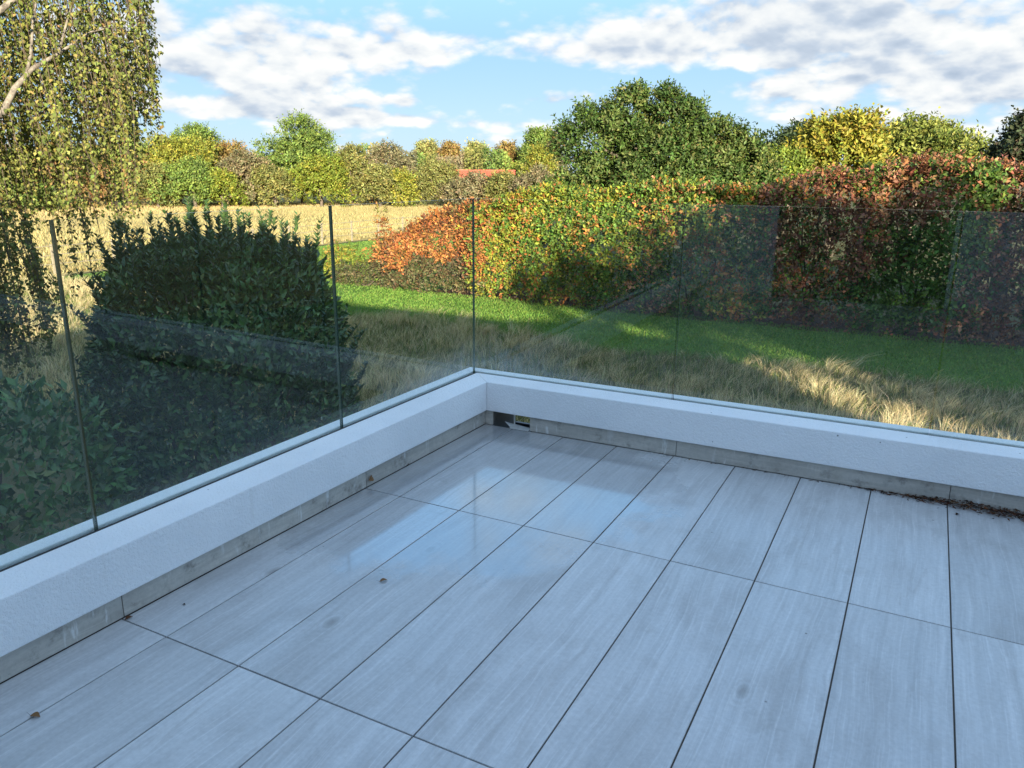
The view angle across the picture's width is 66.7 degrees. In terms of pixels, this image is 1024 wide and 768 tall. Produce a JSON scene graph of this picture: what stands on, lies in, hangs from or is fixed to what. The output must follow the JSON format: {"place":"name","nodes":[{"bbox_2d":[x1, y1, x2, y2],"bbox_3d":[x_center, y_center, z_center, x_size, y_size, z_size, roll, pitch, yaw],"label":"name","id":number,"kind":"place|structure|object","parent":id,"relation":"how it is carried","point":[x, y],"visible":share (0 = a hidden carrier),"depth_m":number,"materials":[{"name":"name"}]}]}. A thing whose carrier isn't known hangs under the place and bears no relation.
{"place":"outdoors","nodes":[
{"label":"outdoors","id":0,"kind":"place"},
{"bbox_2d":[0,192,586,278],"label":"field","id":1,"kind":"structure","parent":0,"point":[282,199],"depth_m":65.54,"materials":[{"name":"beige plant"}]},
{"bbox_2d":[0,138,48,206],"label":"tree","id":2,"kind":"object","parent":1,"relation":"on","point":[8,170],"visible":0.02,"depth_m":79.73,"materials":[{"name":"green plant"}]},
{"bbox_2d":[0,169,71,212],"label":"bush","id":3,"kind":"object","parent":1,"relation":"on","point":[24,197],"visible":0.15,"depth_m":78.10,"materials":[{"name":"green plant"}]},
{"bbox_2d":[0,143,106,207],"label":"tree","id":4,"kind":"object","parent":1,"relation":"on","point":[83,189],"visible":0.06,"depth_m":85.77,"materials":[{"name":"green plant"}]},
{"bbox_2d":[70,141,124,204],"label":"tree","id":5,"kind":"object","parent":1,"relation":"on","point":[90,165],"visible":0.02,"depth_m":90.57,"materials":[{"name":"green plant"}]},
{"bbox_2d":[88,153,164,207],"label":"tree","id":6,"kind":"object","parent":1,"relation":"on","point":[102,176],"visible":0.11,"depth_m":87.96,"materials":[{"name":"green plant"}]},
{"bbox_2d":[132,140,154,160],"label":"tree","id":7,"kind":"object","parent":1,"relation":"on","point":[144,145],"visible":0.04,"depth_m":115.69,"materials":[{"name":"green plant"}]},
{"bbox_2d":[123,160,188,207],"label":"bush","id":8,"kind":"object","parent":1,"relation":"on","point":[153,171],"visible":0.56,"depth_m":86.34,"materials":[{"name":"green plant"}]},
{"bbox_2d":[139,131,228,204],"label":"tree","id":9,"kind":"object","parent":1,"relation":"on","point":[173,149],"visible":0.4,"depth_m":91.08,"materials":[{"name":"yellow plant"}]},
{"bbox_2d":[144,154,231,206],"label":"bush","id":10,"kind":"object","parent":1,"relation":"on","point":[193,174],"visible":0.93,"depth_m":85.16,"materials":[{"name":"green plant"}]},
{"bbox_2d":[167,121,228,150],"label":"tree","id":11,"kind":"object","parent":1,"relation":"on","point":[188,129],"visible":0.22,"depth_m":122.85,"materials":[{"name":"green plant"}]},
{"bbox_2d":[197,166,250,206],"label":"bush","id":12,"kind":"object","parent":1,"relation":"on","point":[226,181],"visible":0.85,"depth_m":86.56,"materials":[{"name":"green plant"}]},
{"bbox_2d":[206,138,258,202],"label":"tree","id":13,"kind":"object","parent":1,"relation":"on","point":[225,151],"visible":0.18,"depth_m":96.75,"materials":[{"name":"orange plant"}]},
{"bbox_2d":[214,147,281,206],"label":"tree","id":14,"kind":"object","parent":1,"relation":"on","point":[243,163],"visible":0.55,"depth_m":88.30,"materials":[{"name":"brown plant"}]},
{"bbox_2d":[3,216,495,272],"bbox_3d":[-11.526,-9.004,46.653,0.507,1.300,44.080,8,17,27],"label":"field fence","id":15,"kind":"object","parent":1,"relation":"on","point":[113,255],"visible":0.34,"depth_m":44.10,"materials":[{"name":"brown wood"}]},
{"bbox_2d":[243,161,302,208],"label":"bush","id":16,"kind":"object","parent":1,"relation":"on","point":[273,178],"visible":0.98,"depth_m":87.73,"materials":[{"name":"green plant"}]},
{"bbox_2d":[249,108,340,203],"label":"tree","id":17,"kind":"object","parent":1,"relation":"on","point":[304,139],"visible":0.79,"depth_m":93.66,"materials":[{"name":"green plant"}]},
{"bbox_2d":[50,141,570,201],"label":"wood","id":18,"kind":"object","parent":1,"relation":"on","point":[500,158],"visible":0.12,"depth_m":109.55,"materials":[{"name":"green plant"}]},
{"bbox_2d":[285,149,360,207],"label":"bush","id":19,"kind":"object","parent":1,"relation":"on","point":[329,178],"visible":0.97,"depth_m":89.22,"materials":[{"name":"green plant"}]},
{"bbox_2d":[325,141,373,203],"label":"tree","id":20,"kind":"object","parent":1,"relation":"on","point":[353,163],"visible":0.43,"depth_m":95.94,"materials":[{"name":"green plant"}]},
{"bbox_2d":[353,160,409,206],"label":"bush","id":21,"kind":"object","parent":1,"relation":"on","point":[376,179],"visible":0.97,"depth_m":90.44,"materials":[{"name":"green plant"}]},
{"bbox_2d":[353,137,423,203],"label":"tree","id":22,"kind":"object","parent":1,"relation":"on","point":[396,158],"visible":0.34,"depth_m":95.89,"materials":[{"name":"brown plant"}]},
{"bbox_2d":[379,165,422,207],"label":"bush","id":23,"kind":"object","parent":1,"relation":"on","point":[406,184],"visible":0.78,"depth_m":90.56,"materials":[{"name":"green plant"}]},
{"bbox_2d":[411,137,440,191],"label":"poplar tree","id":24,"kind":"object","parent":1,"relation":"on","point":[427,146],"visible":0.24,"depth_m":120.80,"materials":[{"name":"yellow plant"}]},
{"bbox_2d":[410,156,462,206],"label":"bush","id":25,"kind":"object","parent":1,"relation":"on","point":[438,172],"visible":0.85,"depth_m":93.13,"materials":[{"name":"green plant"}]},
{"bbox_2d":[434,139,467,168],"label":"poplar tree","id":26,"kind":"object","parent":1,"relation":"on","point":[447,148],"visible":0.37,"depth_m":119.72,"materials":[{"name":"orange plant"}]},
{"bbox_2d":[434,168,498,206],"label":"bush","id":27,"kind":"object","parent":1,"relation":"on","point":[470,185],"visible":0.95,"depth_m":89.61,"materials":[{"name":"brown plant"}]},
{"bbox_2d":[460,137,494,169],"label":"poplar tree","id":28,"kind":"object","parent":1,"relation":"on","point":[473,145],"visible":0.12,"depth_m":123.43,"materials":[{"name":"green plant"}]},
{"bbox_2d":[482,167,519,199],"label":"bush","id":29,"kind":"object","parent":1,"relation":"on","point":[500,178],"visible":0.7,"depth_m":87.97,"materials":[{"name":"green plant"}]},
{"bbox_2d":[486,139,520,174],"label":"tree","id":30,"kind":"object","parent":1,"relation":"on","point":[510,147],"visible":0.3,"depth_m":119.07,"materials":[{"name":"orange plant"}]},
{"bbox_2d":[504,162,556,209],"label":"bush","id":31,"kind":"object","parent":1,"relation":"on","point":[537,174],"visible":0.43,"depth_m":84.10,"materials":[{"name":"brown plant"}]},
{"bbox_2d":[517,142,557,192],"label":"tree","id":32,"kind":"object","parent":1,"relation":"on","point":[536,154],"visible":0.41,"depth_m":95.18,"materials":[{"name":"green plant"}]},
{"bbox_2d":[513,124,573,184],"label":"tree","id":33,"kind":"object","parent":1,"relation":"on","point":[534,136],"visible":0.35,"depth_m":113.29,"materials":[{"name":"green plant"}]},
{"bbox_2d":[453,169,515,203],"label":"farm building","id":34,"kind":"structure","parent":0,"point":[466,171],"depth_m":101.61,"materials":[{"name":"brick"}]},
{"bbox_2d":[0,272,1023,468],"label":"long grass","id":35,"kind":"structure","parent":0,"point":[921,396],"depth_m":17.02,"materials":[{"name":"plant"}]},
{"bbox_2d":[0,173,1023,552],"bbox_3d":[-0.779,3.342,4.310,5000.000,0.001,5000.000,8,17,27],"label":"ground","id":36,"kind":"structure","parent":0,"point":[14,539],"depth_m":17.79,"materials":[{"name":"brown soil"}]},
{"bbox_2d":[0,369,138,554],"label":"laurel hedge","id":37,"kind":"object","parent":36,"relation":"on","point":[53,428],"visible":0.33,"depth_m":5.59,"materials":[{"name":"green plant"}]},
{"bbox_2d":[0,0,165,388],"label":"birch tree","id":38,"kind":"object","parent":36,"relation":"on","point":[124,76],"visible":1,"depth_m":8.05,"materials":[{"name":"green plant"}]},
{"bbox_2d":[64,195,368,523],"bbox_3d":[-3.076,0.084,8.383,3.217,4.168,3.090,-3,16,-14],"label":"bay bush","id":39,"kind":"object","parent":36,"relation":"on","point":[257,269],"visible":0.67,"depth_m":7.33,"materials":[{"name":"green plant"}]},
{"bbox_2d":[541,75,789,272],"bbox_3d":[6.547,-8.996,33.865,10.131,8.361,7.538,8,17,27],"label":"broad tree","id":40,"kind":"object","parent":36,"relation":"on","point":[634,147],"visible":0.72,"depth_m":32.72,"materials":[{"name":"green plant"}]},
{"bbox_2d":[761,114,811,233],"bbox_3d":[20.080,-15.312,56.876,7.223,8.578,6.246,8,17,27],"label":"dark tree","id":41,"kind":"object","parent":36,"relation":"on","point":[788,132],"visible":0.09,"depth_m":55.03,"materials":[{"name":"green plant"}]},
{"bbox_2d":[753,140,822,261],"bbox_3d":[13.132,-9.084,38.837,3.968,5.992,3.834,8,17,27],"label":"tree","id":42,"kind":"object","parent":36,"relation":"on","point":[796,157],"visible":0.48,"depth_m":37.61,"materials":[{"name":"green plant"}]},
{"bbox_2d":[783,102,898,256],"bbox_3d":[17.047,-10.796,41.547,6.263,7.938,5.577,8,17,27],"label":"yellow tree","id":43,"kind":"object","parent":36,"relation":"on","point":[855,139],"visible":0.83,"depth_m":39.74,"materials":[{"name":"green plant"}]},
{"bbox_2d":[879,106,993,237],"bbox_3d":[27.861,-14.179,52.533,7.144,8.819,9.474,-1,15,-7],"label":"round tree","id":44,"kind":"object","parent":36,"relation":"on","point":[911,134],"visible":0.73,"depth_m":51.02,"materials":[{"name":"green plant"}]},
{"bbox_2d":[977,105,1023,311],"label":"dark conifer","id":45,"kind":"object","parent":36,"relation":"on","point":[1010,143],"visible":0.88,"depth_m":24.14,"materials":[{"name":"green plant"}]},
{"bbox_2d":[0,0,1023,170],"label":"sky","id":46,"kind":"structure","parent":0,"point":[406,72],"materials":[{"name":"blue"}]},
{"bbox_2d":[50,229,1023,392],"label":"lawn","id":47,"kind":"structure","parent":0,"point":[1001,357],"depth_m":21.10,"materials":[{"name":"green plant"}]},
{"bbox_2d":[319,239,370,281],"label":"bush","id":48,"kind":"object","parent":47,"relation":"on","point":[344,254],"visible":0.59,"depth_m":31.45,"materials":[{"name":"green plant"}]},
{"bbox_2d":[329,250,405,286],"bbox_3d":[-5.671,-4.447,30.037,3.455,1.722,1.482,8,17,27],"label":"bramble","id":49,"kind":"object","parent":47,"relation":"on","point":[348,272],"visible":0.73,"depth_m":29.88,"materials":[{"name":"green plant"}]},
{"bbox_2d":[424,285,1023,349],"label":"hedge bed","id":50,"kind":"object","parent":47,"relation":"on","point":[782,321],"visible":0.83,"depth_m":23.80,"materials":[{"name":"brown soil"}]},
{"bbox_2d":[365,196,511,295],"bbox_3d":[-2.743,-5.108,28.726,5.998,3.734,3.610,8,17,27],"label":"hedge shrub","id":51,"kind":"object","parent":50,"relation":"on","point":[385,254],"visible":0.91,"depth_m":27.98,"materials":[{"name":"orange plant"}]},
{"bbox_2d":[455,177,564,301],"bbox_3d":[0.098,-4.942,27.105,3.422,4.418,3.153,8,17,27],"label":"hedge shrub","id":52,"kind":"object","parent":50,"relation":"on","point":[509,206],"visible":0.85,"depth_m":26.37,"materials":[{"name":"green plant"}]},
{"bbox_2d":[519,178,659,310],"bbox_3d":[2.590,-4.534,25.773,4.540,4.509,2.949,8,17,27],"label":"hedge shrub","id":53,"kind":"object","parent":50,"relation":"on","point":[573,197],"visible":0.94,"depth_m":24.96,"materials":[{"name":"green plant"}]},
{"bbox_2d":[611,173,783,322],"bbox_3d":[5.847,-4.197,24.196,4.994,4.566,2.986,8,17,27],"label":"hedge shrub","id":54,"kind":"object","parent":50,"relation":"on","point":[697,191],"visible":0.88,"depth_m":23.46,"materials":[{"name":"green plant"}]},
{"bbox_2d":[740,162,890,330],"bbox_3d":[8.796,-3.943,22.659,3.839,4.845,2.897,8,17,27],"label":"hedge shrub","id":55,"kind":"object","parent":50,"relation":"on","point":[831,181],"visible":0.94,"depth_m":21.87,"materials":[{"name":"brown plant"}]},
{"bbox_2d":[835,148,1015,343],"bbox_3d":[11.074,-3.738,21.286,4.197,5.225,3.236,8,17,27],"label":"hedge shrub","id":56,"kind":"object","parent":50,"relation":"on","point":[962,173],"visible":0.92,"depth_m":20.60,"materials":[{"name":"green plant"}]},
{"bbox_2d":[949,153,1023,345],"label":"hedge shrub","id":57,"kind":"object","parent":50,"relation":"on","point":[996,270],"visible":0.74,"depth_m":19.93,"materials":[{"name":"brown plant"}]},
{"bbox_3d":[2.875,2.360,-4.671,15.250,6.710,14.020,8,17,27],"label":"house","id":58,"kind":"object","parent":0,"visible":0},
{"bbox_2d":[0,424,1023,767],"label":"terrace floor","id":59,"kind":"structure","parent":58,"relation":"on","point":[538,600],"depth_m":2.37,"materials":[{"name":"tile"}]},
{"bbox_2d":[28,712,39,716],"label":"dead leaf","id":60,"kind":"object","parent":59,"relation":"on","point":[35,714],"visible":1,"depth_m":2.01,"materials":[{"name":"brown plant"}]},
{"bbox_2d":[0,367,485,682],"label":"parapet","id":61,"kind":"structure","parent":59,"relation":"on","point":[63,589],"depth_m":2.71,"materials":[{"name":"concrete"}]},
{"bbox_2d":[13,220,95,530],"bbox_3d":[-1.625,0.202,1.894,0.012,1.122,1.185,9,17,27],"label":"glass panel","id":62,"kind":"object","parent":61,"relation":"on","point":[70,360],"visible":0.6,"depth_m":2.37,"materials":[{"name":"grey"}]},
{"bbox_2d":[51,206,341,529],"bbox_3d":[-1.053,-0.071,2.904,0.012,1.122,1.185,9,17,27],"label":"glass panel","id":63,"kind":"object","parent":61,"relation":"on","point":[70,343],"visible":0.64,"depth_m":2.47,"materials":[{"name":"grey"}]},
{"bbox_2d":[330,198,474,427],"bbox_3d":[-0.491,-0.340,3.899,0.012,1.122,1.150,9,17,27],"label":"glass panel","id":64,"kind":"object","parent":61,"relation":"on","point":[473,294],"visible":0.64,"depth_m":4.26,"materials":[{"name":"grey"}]},
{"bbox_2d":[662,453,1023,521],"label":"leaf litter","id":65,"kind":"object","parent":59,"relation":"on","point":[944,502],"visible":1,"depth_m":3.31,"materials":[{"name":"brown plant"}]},
{"bbox_2d":[471,367,1023,514],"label":"parapet","id":66,"kind":"structure","parent":58,"relation":"on","point":[899,459],"depth_m":3.66,"materials":[{"name":"concrete"}]},
{"bbox_2d":[472,198,684,396],"bbox_3d":[0.303,-0.400,4.141,1.173,1.122,0.012,8,17,26],"label":"glass panel","id":67,"kind":"object","parent":66,"relation":"on","point":[679,279],"visible":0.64,"depth_m":3.92,"materials":[{"name":"grey"}]},
{"bbox_2d":[673,204,962,430],"bbox_3d":[1.351,-0.251,3.630,1.163,1.122,0.012,8,17,26],"label":"glass panel","id":68,"kind":"object","parent":66,"relation":"on","point":[681,279],"visible":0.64,"depth_m":3.81,"materials":[{"name":"grey"}]},
{"bbox_2d":[932,211,1014,416],"bbox_3d":[2.394,-0.102,3.121,1.163,1.122,0.012,8,17,26],"label":"glass panel","id":69,"kind":"object","parent":66,"relation":"on","point":[953,284],"visible":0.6,"depth_m":3.29,"materials":[{"name":"grey"}]}
]}

